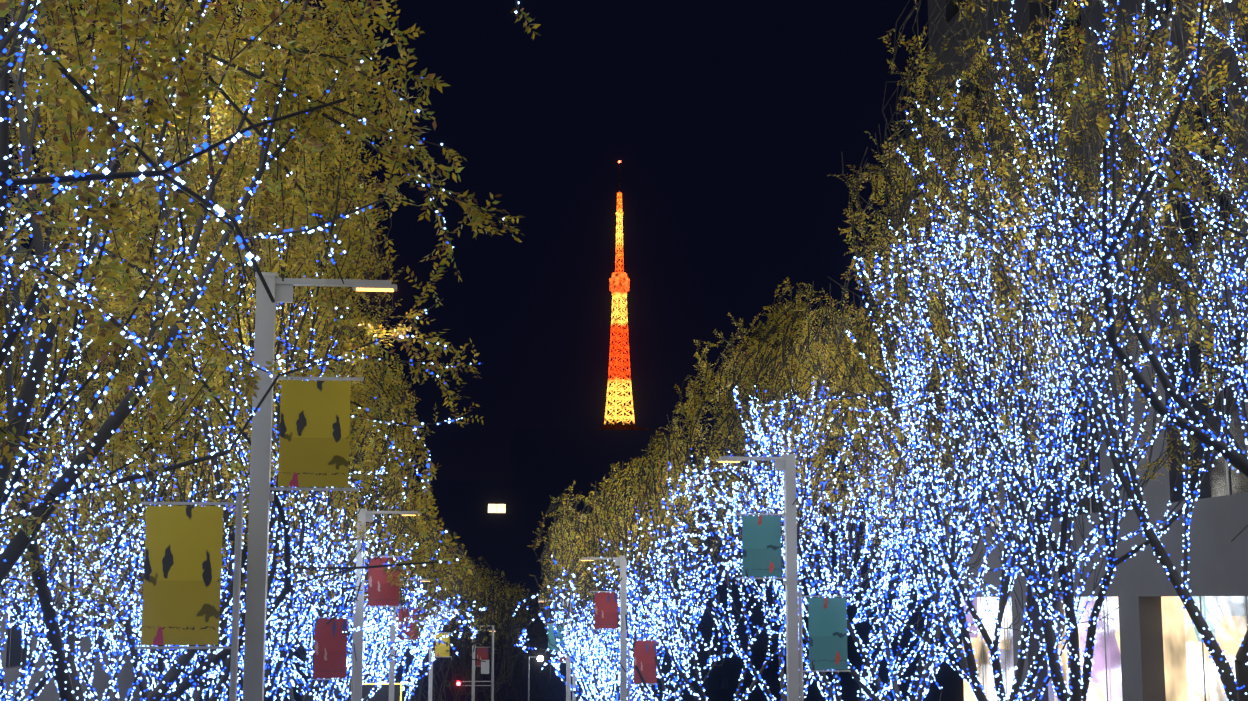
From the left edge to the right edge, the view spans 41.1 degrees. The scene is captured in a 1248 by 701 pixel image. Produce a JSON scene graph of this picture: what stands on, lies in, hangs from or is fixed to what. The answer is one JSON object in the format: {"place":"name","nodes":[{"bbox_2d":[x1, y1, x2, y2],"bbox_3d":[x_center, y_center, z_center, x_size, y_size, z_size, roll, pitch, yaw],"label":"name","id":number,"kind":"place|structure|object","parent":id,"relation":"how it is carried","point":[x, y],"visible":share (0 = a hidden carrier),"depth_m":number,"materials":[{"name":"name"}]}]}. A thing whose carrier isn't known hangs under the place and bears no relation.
{"place":"outdoors","nodes":[
{"label":"outdoors","id":0,"kind":"place"},
{"bbox_2d":[0,0,943,596],"label":"sky","id":1,"kind":"structure","parent":0,"point":[727,122],"materials":[{"name":"black"}]},
{"bbox_2d":[190,597,946,700],"bbox_3d":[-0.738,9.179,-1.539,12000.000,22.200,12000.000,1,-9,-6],"label":"ground","id":2,"kind":"structure","parent":0,"point":[849,685],"depth_m":515.43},
{"bbox_2d":[0,243,195,700],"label":"building","id":3,"kind":"structure","parent":2,"relation":"on","point":[11,656],"depth_m":77.06,"materials":[{"name":"grey glass"}]},
{"bbox_2d":[312,510,479,700],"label":"far building","id":4,"kind":"structure","parent":2,"relation":"on","point":[464,526],"depth_m":306.36,"materials":[{"name":"black"}]},
{"bbox_2d":[416,481,607,699],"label":"building","id":5,"kind":"structure","parent":2,"relation":"on","point":[511,515],"depth_m":345.54,"materials":[{"name":"black"}]},
{"bbox_2d":[599,160,647,429],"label":"tower","id":6,"kind":"structure","parent":2,"relation":"on","point":[619,284],"depth_m":1071.80,"materials":[{"name":"orange metal"}]},
{"bbox_2d":[510,428,746,503],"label":"building","id":7,"kind":"structure","parent":2,"relation":"on","point":[564,455],"depth_m":427.85,"materials":[{"name":"black"}]},
{"bbox_2d":[619,501,786,689],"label":"building","id":8,"kind":"structure","parent":2,"relation":"on","point":[756,617],"depth_m":383.34,"materials":[{"name":"black"}]},
{"bbox_2d":[928,0,1247,700],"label":"building","id":9,"kind":"structure","parent":2,"relation":"on","point":[1149,645],"depth_m":35.67,"materials":[{"name":"stone"}]},
{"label":"pavement","id":10,"kind":"structure","parent":0,"visible":0},
{"bbox_2d":[135,493,242,700],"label":"banner pole","id":11,"kind":"object","parent":10,"relation":"on","point":[182,576],"visible":1,"depth_m":18.71,"materials":[{"name":"yellow fabric"}]},
{"bbox_2d":[243,272,396,700],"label":"lamp post","id":12,"kind":"object","parent":10,"relation":"on","point":[314,431],"visible":1,"depth_m":20.64,"materials":[{"name":"grey metal"}]},
{"bbox_2d":[311,613,355,700],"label":"banner pole","id":13,"kind":"object","parent":10,"relation":"on","point":[330,651],"visible":0.96,"depth_m":44.05,"materials":[{"name":"red fabric"}]},
{"bbox_2d":[331,683,402,700],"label":"info board","id":14,"kind":"object","parent":10,"relation":"on","point":[381,693],"visible":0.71,"depth_m":77.52,"materials":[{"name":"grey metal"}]},
{"bbox_2d":[354,508,420,700],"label":"lamp post","id":15,"kind":"object","parent":10,"relation":"on","point":[382,592],"visible":0.81,"depth_m":45.97,"materials":[{"name":"grey metal"}]},
{"bbox_2d":[389,579,429,700],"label":"lamp post","id":16,"kind":"object","parent":10,"relation":"on","point":[392,663],"visible":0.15,"depth_m":71.26,"materials":[{"name":"grey metal"}]},
{"bbox_2d":[428,611,455,700],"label":"lamp post","id":17,"kind":"object","parent":10,"relation":"on","point":[442,649],"visible":0.81,"depth_m":96.81,"materials":[{"name":"grey metal"}]},
{"bbox_2d":[471,630,494,700],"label":"lamp post","id":18,"kind":"object","parent":10,"relation":"on","point":[482,653],"visible":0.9,"depth_m":122.45,"materials":[{"name":"grey metal"}]},
{"bbox_2d":[538,599,570,700],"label":"lamp post","id":19,"kind":"object","parent":10,"relation":"on","point":[551,632],"visible":0.6,"depth_m":86.70,"materials":[{"name":"grey metal"}]},
{"bbox_2d":[556,623,575,700],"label":"lamp post","id":20,"kind":"object","parent":10,"relation":"on","point":[573,681],"visible":0.15,"depth_m":112.10,"materials":[{"name":"grey metal"}]},
{"bbox_2d":[580,556,626,700],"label":"lamp post","id":21,"kind":"object","parent":10,"relation":"on","point":[606,609],"visible":1,"depth_m":61.44,"materials":[{"name":"grey metal"}]},
{"bbox_2d":[0,0,1247,700],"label":"tree","id":22,"kind":"object","parent":10,"relation":"on","point":[18,546],"depth_m":25.56,"materials":[{"name":"plant"}]},
{"bbox_2d":[0,0,1247,700],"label":"string lights","id":23,"kind":"object","parent":22,"relation":"attached to","point":[250,256],"visible":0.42,"depth_m":32.17},
{"bbox_2d":[628,639,657,700],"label":"banner pole","id":24,"kind":"object","parent":10,"relation":"on","point":[644,656],"visible":0.9,"depth_m":61.62,"materials":[{"name":"red fabric"}]},
{"bbox_2d":[716,454,798,700],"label":"lamp post","id":25,"kind":"object","parent":10,"relation":"on","point":[761,547],"visible":1,"depth_m":36.19,"materials":[{"name":"grey metal"}]},
{"bbox_2d":[798,591,849,700],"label":"banner pole","id":26,"kind":"object","parent":10,"relation":"on","point":[827,625],"visible":1,"depth_m":36.38,"materials":[{"name":"teal fabric"}]},
{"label":"road","id":27,"kind":"structure","parent":0,"visible":0},
{"bbox_2d":[445,625,493,700],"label":"signal column","id":28,"kind":"structure","parent":27,"relation":"on","point":[484,667],"depth_m":122.23,"materials":[{"name":"grey metal"}]},
{"bbox_2d":[528,656,542,700],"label":"round lamp","id":29,"kind":"object","parent":27,"relation":"on","point":[539,658],"visible":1,"depth_m":147.28,"materials":[{"name":"grey paint"}]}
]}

